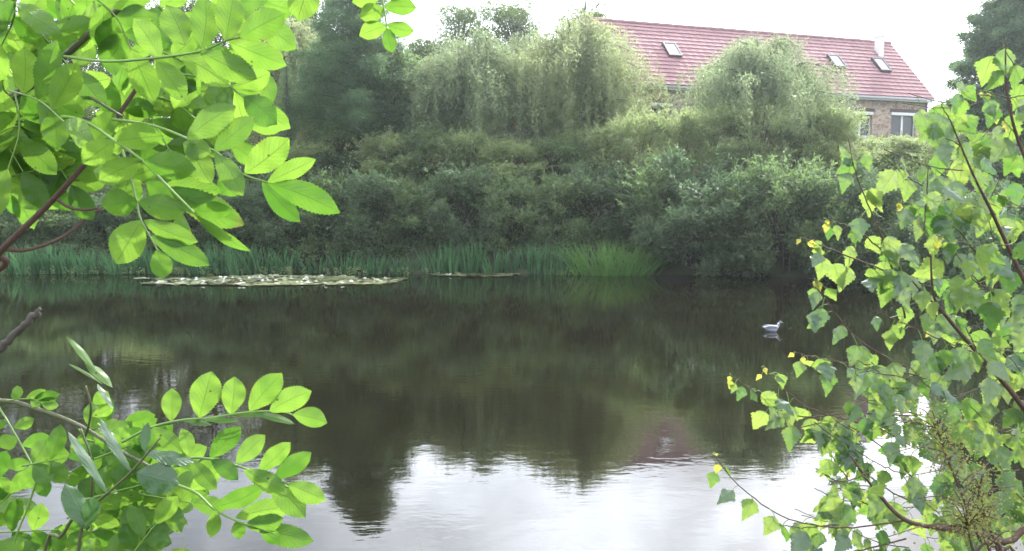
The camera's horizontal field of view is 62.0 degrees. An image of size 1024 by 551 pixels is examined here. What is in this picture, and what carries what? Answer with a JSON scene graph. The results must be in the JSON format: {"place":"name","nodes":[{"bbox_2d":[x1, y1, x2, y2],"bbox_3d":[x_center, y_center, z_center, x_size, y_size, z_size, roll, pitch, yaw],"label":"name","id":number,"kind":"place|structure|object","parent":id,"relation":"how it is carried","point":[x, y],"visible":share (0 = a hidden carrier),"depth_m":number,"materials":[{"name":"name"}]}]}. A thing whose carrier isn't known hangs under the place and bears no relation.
{"place":"outdoors","nodes":[
{"label":"outdoors","id":0,"kind":"place"},
{"bbox_2d":[8,0,985,167],"label":"sky","id":1,"kind":"structure","parent":0,"point":[921,31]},
{"bbox_2d":[0,273,1023,550],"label":"water","id":2,"kind":"structure","parent":0,"point":[542,413],"depth_m":13.19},
{"bbox_2d":[0,265,428,274],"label":"water plants","id":3,"kind":"object","parent":2,"relation":"in","point":[178,269],"visible":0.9,"depth_m":32.58,"materials":[{"name":"green plant"}]},
{"bbox_2d":[141,273,402,285],"bbox_3d":[-8.269,0.084,30.257,8.849,0.182,3.829,0,5,0],"label":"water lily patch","id":4,"kind":"object","parent":2,"relation":"on","point":[278,279],"visible":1,"depth_m":30.00,"materials":[{"name":"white plant"}]},
{"bbox_2d":[432,271,519,276],"bbox_3d":[-1.448,-0.089,32.521,3.571,0.106,2.064,0,5,0],"label":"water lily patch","id":5,"kind":"object","parent":2,"relation":"on","point":[477,274],"visible":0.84,"depth_m":32.21,"materials":[{"name":"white plant"}]},
{"bbox_2d":[763,321,782,331],"bbox_3d":[5.798,1.143,18.970,0.487,0.275,0.188,-1,5,-6],"label":"duck","id":6,"kind":"object","parent":2,"relation":"on","point":[770,328],"visible":0.98,"depth_m":18.91},
{"bbox_2d":[0,159,1023,286],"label":"ground","id":7,"kind":"structure","parent":0,"point":[678,268],"depth_m":33.83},
{"bbox_2d":[0,251,39,274],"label":"iris clump","id":8,"kind":"object","parent":7,"relation":"on","point":[11,268],"visible":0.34,"depth_m":32.73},
{"bbox_2d":[0,208,40,247],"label":"willow shrub","id":9,"kind":"object","parent":7,"relation":"on","point":[8,214],"visible":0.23,"depth_m":34.73,"materials":[{"name":"green plant"}]},
{"bbox_2d":[0,307,41,352],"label":"bare twig","id":10,"kind":"object","parent":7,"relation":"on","point":[14,334],"visible":1,"depth_m":0.62,"materials":[{"name":"brown plant"}]},
{"bbox_2d":[8,238,59,274],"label":"iris clump","id":11,"kind":"object","parent":7,"relation":"on","point":[19,268],"visible":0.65,"depth_m":32.63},
{"bbox_2d":[0,186,86,254],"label":"willow shrub","id":12,"kind":"object","parent":7,"relation":"on","point":[44,220],"visible":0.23,"depth_m":34.23,"materials":[{"name":"green plant"}]},
{"bbox_2d":[20,239,78,273],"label":"iris clump","id":13,"kind":"object","parent":7,"relation":"on","point":[48,265],"visible":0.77,"depth_m":32.87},
{"bbox_2d":[46,240,99,273],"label":"iris clump","id":14,"kind":"object","parent":7,"relation":"on","point":[66,260],"visible":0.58,"depth_m":33.03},
{"bbox_2d":[27,188,125,253],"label":"willow shrub","id":15,"kind":"object","parent":7,"relation":"on","point":[101,216],"visible":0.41,"depth_m":34.57,"materials":[{"name":"green plant"}]},
{"bbox_2d":[78,105,96,120],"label":"hill bush","id":16,"kind":"object","parent":7,"relation":"on","point":[88,108],"visible":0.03,"depth_m":47.23,"materials":[{"name":"green plant"}]},
{"bbox_2d":[43,19,133,117],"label":"woodland tree","id":17,"kind":"object","parent":7,"relation":"on","point":[89,67],"visible":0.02,"depth_m":55.40,"materials":[{"name":"green plant"}]},
{"bbox_2d":[66,247,113,274],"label":"iris clump","id":18,"kind":"object","parent":7,"relation":"on","point":[92,263],"visible":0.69,"depth_m":32.78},
{"bbox_2d":[67,184,112,199],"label":"willow shrub","id":19,"kind":"object","parent":7,"relation":"on","point":[103,189],"visible":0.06,"depth_m":38.32,"materials":[{"name":"green plant"}]},
{"bbox_2d":[96,247,127,274],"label":"iris clump","id":20,"kind":"object","parent":7,"relation":"on","point":[109,264],"visible":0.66,"depth_m":32.60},
{"bbox_2d":[43,384,193,550],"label":"bramble","id":21,"kind":"object","parent":7,"relation":"on","point":[160,478],"visible":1,"depth_m":1.08,"materials":[{"name":"green plant"}]},
{"bbox_2d":[68,0,187,119],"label":"woodland tree","id":22,"kind":"object","parent":7,"relation":"on","point":[151,7],"visible":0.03,"depth_m":57.80,"materials":[{"name":"green plant"}]},
{"bbox_2d":[119,252,150,273],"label":"iris clump","id":23,"kind":"object","parent":7,"relation":"on","point":[129,265],"visible":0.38,"depth_m":32.85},
{"bbox_2d":[95,186,196,257],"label":"willow shrub","id":24,"kind":"object","parent":7,"relation":"on","point":[134,213],"visible":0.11,"depth_m":34.05,"materials":[{"name":"green plant"}]},
{"bbox_2d":[132,248,177,273],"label":"iris clump","id":25,"kind":"object","parent":7,"relation":"on","point":[145,263],"visible":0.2,"depth_m":32.89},
{"bbox_2d":[0,336,326,550],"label":"ash sapling","id":26,"kind":"object","parent":7,"relation":"on","point":[134,514],"visible":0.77,"depth_m":1.22,"materials":[{"name":"green plant"}]},
{"bbox_2d":[165,253,190,273],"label":"iris clump","id":27,"kind":"object","parent":7,"relation":"on","point":[181,266],"visible":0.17,"depth_m":32.75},
{"bbox_2d":[140,182,234,253],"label":"willow shrub","id":28,"kind":"object","parent":7,"relation":"on","point":[201,236],"visible":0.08,"depth_m":34.16,"materials":[{"name":"green plant"}]},
{"bbox_2d":[156,0,231,117],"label":"woodland tree","id":29,"kind":"object","parent":7,"relation":"on","point":[189,9],"visible":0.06,"depth_m":57.58,"materials":[{"name":"green plant"}]},
{"bbox_2d":[177,248,225,274],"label":"iris clump","id":30,"kind":"object","parent":7,"relation":"on","point":[192,271],"visible":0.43,"depth_m":32.78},
{"bbox_2d":[0,0,415,278],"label":"ash tree","id":31,"kind":"object","parent":7,"relation":"on","point":[53,147],"visible":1,"depth_m":1.21,"materials":[{"name":"green plant"}]},
{"bbox_2d":[183,151,233,185],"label":"willow shrub","id":32,"kind":"object","parent":7,"relation":"on","point":[215,175],"visible":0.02,"depth_m":37.80,"materials":[{"name":"green plant"}]},
{"bbox_2d":[200,240,233,273],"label":"iris clump","id":33,"kind":"object","parent":7,"relation":"on","point":[223,263],"visible":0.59,"depth_m":32.90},
{"bbox_2d":[196,180,283,250],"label":"willow shrub","id":34,"kind":"object","parent":7,"relation":"on","point":[236,202],"visible":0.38,"depth_m":33.79,"materials":[{"name":"green plant"}]},
{"bbox_2d":[218,242,261,274],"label":"iris clump","id":35,"kind":"object","parent":7,"relation":"on","point":[234,268],"visible":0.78,"depth_m":32.57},
{"bbox_2d":[213,149,277,196],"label":"willow shrub","id":36,"kind":"object","parent":7,"relation":"on","point":[231,156],"visible":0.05,"depth_m":37.33,"materials":[{"name":"green plant"}]},
{"bbox_2d":[233,242,287,273],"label":"iris clump","id":37,"kind":"object","parent":7,"relation":"on","point":[253,269],"visible":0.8,"depth_m":32.87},
{"bbox_2d":[263,242,304,273],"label":"iris clump","id":38,"kind":"object","parent":7,"relation":"on","point":[277,264],"visible":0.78,"depth_m":32.87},
{"bbox_2d":[239,172,334,254],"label":"willow shrub","id":39,"kind":"object","parent":7,"relation":"on","point":[267,228],"visible":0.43,"depth_m":33.59,"materials":[{"name":"green plant"}]},
{"bbox_2d":[275,60,301,161],"bbox_3d":[-10.160,-6.378,38.434,1.486,6.635,1.552,-2,6,-24],"label":"young conifer","id":40,"kind":"object","parent":7,"relation":"on","point":[287,99],"visible":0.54,"depth_m":38.19,"materials":[{"name":"green plant"}]},
{"bbox_2d":[223,15,365,156],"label":"weeping willow","id":41,"kind":"object","parent":7,"relation":"on","point":[301,33],"visible":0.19,"depth_m":42.32,"materials":[{"name":"green plant"}]},
{"bbox_2d":[262,137,346,182],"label":"willow shrub","id":42,"kind":"object","parent":7,"relation":"on","point":[294,152],"visible":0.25,"depth_m":37.53,"materials":[{"name":"green plant"}]},
{"bbox_2d":[274,0,336,149],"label":"woodland tree","id":43,"kind":"object","parent":7,"relation":"on","point":[311,17],"visible":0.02,"depth_m":57.56,"materials":[{"name":"green plant"}]},
{"bbox_2d":[295,253,340,273],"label":"iris clump","id":44,"kind":"object","parent":7,"relation":"on","point":[308,265],"visible":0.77,"depth_m":33.10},
{"bbox_2d":[269,164,386,262],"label":"willow shrub","id":45,"kind":"object","parent":7,"relation":"on","point":[320,181],"visible":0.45,"depth_m":33.70,"materials":[{"name":"green plant"}]},
{"bbox_2d":[307,42,356,162],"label":"leafy tree","id":46,"kind":"object","parent":7,"relation":"on","point":[351,149],"visible":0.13,"depth_m":44.32,"materials":[{"name":"green plant"}]},
{"bbox_2d":[322,251,361,273],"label":"iris clump","id":47,"kind":"object","parent":7,"relation":"on","point":[346,263],"visible":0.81,"depth_m":33.04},
{"bbox_2d":[300,146,391,200],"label":"willow shrub","id":48,"kind":"object","parent":7,"relation":"on","point":[322,161],"visible":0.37,"depth_m":37.34,"materials":[{"name":"green plant"}]},
{"bbox_2d":[284,0,431,173],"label":"larch tree","id":49,"kind":"object","parent":7,"relation":"on","point":[347,77],"visible":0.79,"depth_m":38.13,"materials":[{"name":"green plant"}]},
{"bbox_2d":[353,252,393,274],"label":"iris clump","id":50,"kind":"object","parent":7,"relation":"on","point":[371,268],"visible":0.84,"depth_m":32.78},
{"bbox_2d":[321,162,429,266],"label":"willow shrub","id":51,"kind":"object","parent":7,"relation":"on","point":[381,189],"visible":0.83,"depth_m":33.49,"materials":[{"name":"green plant"}]},
{"bbox_2d":[348,125,433,187],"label":"willow shrub","id":52,"kind":"object","parent":7,"relation":"on","point":[388,142],"visible":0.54,"depth_m":37.01,"materials":[{"name":"green plant"}]},
{"bbox_2d":[347,42,448,169],"bbox_3d":[-5.300,-7.563,40.268,4.752,6.583,4.845,-4,7,-38],"label":"leafy tree","id":53,"kind":"object","parent":7,"relation":"on","point":[406,62],"visible":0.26,"depth_m":39.13,"materials":[{"name":"green plant"}]},
{"bbox_2d":[384,254,424,274],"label":"iris clump","id":54,"kind":"object","parent":7,"relation":"on","point":[394,268],"visible":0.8,"depth_m":32.84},
{"bbox_2d":[368,172,463,256],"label":"willow shrub","id":55,"kind":"object","parent":7,"relation":"on","point":[408,191],"visible":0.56,"depth_m":33.77,"materials":[{"name":"green plant"}]},
{"bbox_2d":[371,121,468,194],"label":"willow shrub","id":56,"kind":"object","parent":7,"relation":"on","point":[424,144],"visible":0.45,"depth_m":36.66,"materials":[{"name":"green plant"}]},
{"bbox_2d":[401,35,457,132],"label":"distant tree","id":57,"kind":"object","parent":7,"relation":"on","point":[420,48],"visible":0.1,"depth_m":57.85,"materials":[{"name":"green plant"}]},
{"bbox_2d":[413,243,458,274],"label":"iris clump","id":58,"kind":"object","parent":7,"relation":"on","point":[439,266],"visible":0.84,"depth_m":32.91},
{"bbox_2d":[435,236,471,273],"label":"iris clump","id":59,"kind":"object","parent":7,"relation":"on","point":[455,264],"visible":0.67,"depth_m":32.74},
{"bbox_2d":[425,122,502,200],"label":"willow shrub","id":60,"kind":"object","parent":7,"relation":"on","point":[465,141],"visible":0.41,"depth_m":36.87,"materials":[{"name":"green plant"}]},
{"bbox_2d":[375,23,553,165],"bbox_3d":[-2.256,-8.382,41.109,9.620,7.461,9.777,0,5,0],"label":"weeping willow","id":61,"kind":"object","parent":7,"relation":"on","point":[460,91],"visible":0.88,"depth_m":39.29,"materials":[{"name":"green plant"}]},
{"bbox_2d":[423,1,505,60],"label":"distant tree","id":62,"kind":"object","parent":7,"relation":"on","point":[464,19],"visible":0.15,"depth_m":59.94,"materials":[{"name":"green plant"}]},
{"bbox_2d":[410,160,526,258],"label":"willow shrub","id":63,"kind":"object","parent":7,"relation":"on","point":[461,185],"visible":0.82,"depth_m":33.62,"materials":[{"name":"green plant"}]},
{"bbox_2d":[451,238,489,274],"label":"iris clump","id":64,"kind":"object","parent":7,"relation":"on","point":[473,265],"visible":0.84,"depth_m":32.76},
{"bbox_2d":[477,249,512,273],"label":"iris clump","id":65,"kind":"object","parent":7,"relation":"on","point":[496,266],"visible":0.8,"depth_m":32.72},
{"bbox_2d":[472,0,541,48],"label":"distant tree","id":66,"kind":"object","parent":7,"relation":"on","point":[513,19],"visible":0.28,"depth_m":62.12,"materials":[{"name":"green plant"}]},
{"bbox_2d":[465,133,557,187],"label":"willow shrub","id":67,"kind":"object","parent":7,"relation":"on","point":[513,147],"visible":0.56,"depth_m":36.76,"materials":[{"name":"green plant"}]},
{"bbox_2d":[0,127,1023,258],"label":"undergrowth","id":68,"kind":"object","parent":7,"relation":"on","point":[908,168],"visible":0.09,"depth_m":34.71,"materials":[{"name":"green plant"}]},
{"bbox_2d":[495,247,530,272],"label":"iris clump","id":69,"kind":"object","parent":7,"relation":"on","point":[515,264],"visible":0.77,"depth_m":32.94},
{"bbox_2d":[468,163,567,254],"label":"willow shrub","id":70,"kind":"object","parent":7,"relation":"on","point":[503,191],"visible":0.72,"depth_m":33.73,"materials":[{"name":"green plant"}]},
{"bbox_2d":[484,111,553,169],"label":"shrub","id":71,"kind":"object","parent":7,"relation":"on","point":[510,127],"visible":0.04,"depth_m":41.46,"materials":[{"name":"plant"}]},
{"bbox_2d":[463,26,588,148],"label":"weeping willow","id":72,"kind":"object","parent":7,"relation":"on","point":[515,45],"visible":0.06,"depth_m":41.09,"materials":[{"name":"green plant"}]},
{"bbox_2d":[511,239,547,274],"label":"iris clump","id":73,"kind":"object","parent":7,"relation":"on","point":[536,267],"visible":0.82,"depth_m":32.78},
{"bbox_2d":[520,238,577,274],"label":"iris clump","id":74,"kind":"object","parent":7,"relation":"on","point":[547,265],"visible":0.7,"depth_m":32.71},
{"bbox_2d":[506,169,592,251],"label":"willow shrub","id":75,"kind":"object","parent":7,"relation":"on","point":[557,186],"visible":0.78,"depth_m":33.78,"materials":[{"name":"green plant"}]},
{"bbox_2d":[512,129,603,192],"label":"willow shrub","id":76,"kind":"object","parent":7,"relation":"on","point":[566,149],"visible":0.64,"depth_m":36.94,"materials":[{"name":"green plant"}]},
{"bbox_2d":[490,7,669,158],"bbox_3d":[3.307,-8.626,40.728,8.927,8.310,8.846,-3,6,-32],"label":"weeping willow","id":77,"kind":"object","parent":7,"relation":"on","point":[590,69],"visible":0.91,"depth_m":39.11,"materials":[{"name":"green plant"}]},
{"bbox_2d":[549,0,613,39],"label":"distant tree","id":78,"kind":"object","parent":7,"relation":"on","point":[598,15],"visible":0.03,"depth_m":64.47,"materials":[{"name":"green plant"}]},
{"bbox_2d":[547,115,634,191],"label":"willow shrub","id":79,"kind":"object","parent":7,"relation":"on","point":[599,148],"visible":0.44,"depth_m":36.72,"materials":[{"name":"green plant"}]},
{"bbox_2d":[558,158,647,248],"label":"willow shrub","id":80,"kind":"object","parent":7,"relation":"on","point":[598,186],"visible":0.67,"depth_m":34.00,"materials":[{"name":"green plant"}]},
{"bbox_2d":[542,234,690,275],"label":"sedge tuft","id":81,"kind":"object","parent":7,"relation":"on","point":[633,268],"visible":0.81,"depth_m":32.15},
{"bbox_2d":[591,104,684,202],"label":"willow shrub","id":82,"kind":"object","parent":7,"relation":"on","point":[624,130],"visible":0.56,"depth_m":36.04,"materials":[{"name":"green plant"}]},
{"bbox_2d":[589,153,708,264],"bbox_3d":[5.552,-2.469,34.010,5.078,4.830,4.726,1,5,13],"label":"willow shrub","id":83,"kind":"object","parent":7,"relation":"on","point":[651,188],"visible":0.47,"depth_m":32.93,"materials":[{"name":"green plant"}]},
{"bbox_2d":[622,101,736,200],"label":"willow shrub","id":84,"kind":"object","parent":7,"relation":"on","point":[684,127],"visible":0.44,"depth_m":35.78,"materials":[{"name":"green plant"}]},
{"bbox_2d":[618,142,776,277],"bbox_3d":[6.919,-2.415,32.709,5.981,5.596,6.431,-2,6,-19],"label":"willow shrub","id":85,"kind":"object","parent":7,"relation":"on","point":[682,215],"visible":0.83,"depth_m":31.55,"materials":[{"name":"green plant"}]},
{"bbox_2d":[662,94,771,193],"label":"willow shrub","id":86,"kind":"object","parent":7,"relation":"on","point":[714,120],"visible":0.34,"depth_m":36.26,"materials":[{"name":"green plant"}]},
{"bbox_2d":[686,161,791,275],"bbox_3d":[8.544,-1.937,32.439,4.246,4.908,4.703,0,5,3],"label":"willow shrub","id":87,"kind":"object","parent":7,"relation":"on","point":[764,238],"visible":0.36,"depth_m":31.35,"materials":[{"name":"green plant"}]},
{"bbox_2d":[692,87,806,201],"bbox_3d":[10.266,-5.407,35.924,4.934,5.189,5.393,0,5,-1],"label":"willow shrub","id":88,"kind":"object","parent":7,"relation":"on","point":[765,118],"visible":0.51,"depth_m":35.57,"materials":[{"name":"green plant"}]},
{"bbox_2d":[571,17,934,164],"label":"stone house","id":89,"kind":"structure","parent":7,"relation":"on","point":[887,78],"depth_m":48.23,"materials":[{"name":"red tile"}]},
{"bbox_2d":[650,98,672,119],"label":"window","id":90,"kind":"structure","parent":89,"relation":"in","point":[660,107],"depth_m":43.63,"materials":[{"name":"glass"}]},
{"bbox_2d":[850,107,874,137],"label":"window","id":91,"kind":"structure","parent":89,"relation":"in","point":[868,110],"depth_m":48.26,"materials":[{"name":"white paint"}]},
{"bbox_2d":[890,109,917,138],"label":"window","id":92,"kind":"structure","parent":89,"relation":"in","point":[902,120],"depth_m":49.24,"materials":[{"name":"glass"}]},
{"bbox_2d":[654,29,870,151],"bbox_3d":[11.625,-7.577,38.670,9.713,7.265,9.459,0,5,0],"label":"weeping willow","id":93,"kind":"object","parent":7,"relation":"on","point":[751,68],"visible":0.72,"depth_m":37.42,"materials":[{"name":"green plant"}]},
{"bbox_2d":[707,145,864,280],"bbox_3d":[10.262,-2.146,31.705,5.679,5.373,6.103,-2,6,-20],"label":"willow shrub","id":94,"kind":"object","parent":7,"relation":"on","point":[776,179],"visible":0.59,"depth_m":30.88,"materials":[{"name":"green plant"}]},
{"bbox_2d":[748,102,853,174],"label":"willow shrub","id":95,"kind":"object","parent":7,"relation":"on","point":[815,149],"visible":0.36,"depth_m":35.95,"materials":[{"name":"green plant"}]},
{"bbox_2d":[762,62,843,162],"bbox_3d":[13.458,-7.308,39.981,4.364,5.181,4.091,-4,7,-37],"label":"weeping willow","id":96,"kind":"object","parent":7,"relation":"on","point":[817,94],"visible":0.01,"depth_m":39.13,"materials":[{"name":"green plant"}]},
{"bbox_2d":[780,97,890,180],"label":"willow shrub","id":97,"kind":"object","parent":7,"relation":"on","point":[843,117],"visible":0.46,"depth_m":35.86,"materials":[{"name":"green plant"}]},
{"bbox_2d":[775,157,896,276],"bbox_3d":[11.970,-2.063,30.976,4.841,4.613,4.502,4,7,40],"label":"willow shrub","id":98,"kind":"object","parent":7,"relation":"on","point":[845,212],"visible":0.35,"depth_m":30.32,"materials":[{"name":"green plant"}]},
{"bbox_2d":[707,37,1023,550],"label":"poplar sapling","id":99,"kind":"object","parent":7,"relation":"on","point":[942,214],"visible":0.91,"depth_m":1.64,"materials":[{"name":"green plant"}]},
{"bbox_2d":[820,168,932,283],"bbox_3d":[12.832,-1.469,29.368,4.008,4.473,4.170,3,6,27],"label":"willow shrub","id":100,"kind":"object","parent":7,"relation":"on","point":[896,195],"visible":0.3,"depth_m":29.24,"materials":[{"name":"green plant"}]},
{"bbox_2d":[824,135,929,167],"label":"willow shrub","id":101,"kind":"object","parent":7,"relation":"on","point":[865,142],"visible":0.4,"depth_m":37.31,"materials":[{"name":"green plant"}]},
{"bbox_2d":[877,132,935,166],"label":"willow shrub","id":102,"kind":"object","parent":7,"relation":"on","point":[905,139],"visible":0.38,"depth_m":37.35,"materials":[{"name":"green plant"}]},
{"bbox_2d":[851,189,984,288],"bbox_3d":[13.786,-0.957,27.591,5.053,4.229,4.702,0,5,-1],"label":"willow shrub","id":103,"kind":"object","parent":7,"relation":"on","point":[895,228],"visible":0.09,"depth_m":27.73,"materials":[{"name":"green plant"}]},
{"bbox_2d":[869,394,1016,550],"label":"dock plant","id":104,"kind":"object","parent":7,"relation":"on","point":[937,429],"visible":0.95,"depth_m":1.33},
{"bbox_2d":[904,130,998,168],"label":"willow shrub","id":105,"kind":"object","parent":7,"relation":"on","point":[962,138],"visible":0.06,"depth_m":35.23,"materials":[{"name":"green plant"}]},
{"bbox_2d":[885,484,1023,550],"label":"dock plant","id":106,"kind":"object","parent":7,"relation":"on","point":[967,523],"visible":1,"depth_m":1.28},
{"bbox_2d":[899,174,1023,299],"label":"willow shrub","id":107,"kind":"object","parent":7,"relation":"on","point":[923,238],"visible":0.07,"depth_m":25.07,"materials":[{"name":"green plant"}]},
{"bbox_2d":[912,183,1023,312],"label":"willow shrub","id":108,"kind":"object","parent":7,"relation":"on","point":[971,238],"visible":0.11,"depth_m":22.06,"materials":[{"name":"green plant"}]},
{"bbox_2d":[929,456,1023,550],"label":"dock plant","id":109,"kind":"object","parent":7,"relation":"on","point":[977,488],"visible":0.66,"depth_m":1.39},
{"bbox_2d":[941,0,1023,145],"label":"conifer","id":110,"kind":"object","parent":7,"relation":"on","point":[997,22],"visible":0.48,"depth_m":38.76,"materials":[{"name":"green plant"}]},
{"bbox_2d":[943,141,1023,186],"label":"willow shrub","id":111,"kind":"object","parent":7,"relation":"on","point":[997,166],"visible":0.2,"depth_m":31.79,"materials":[{"name":"green plant"}]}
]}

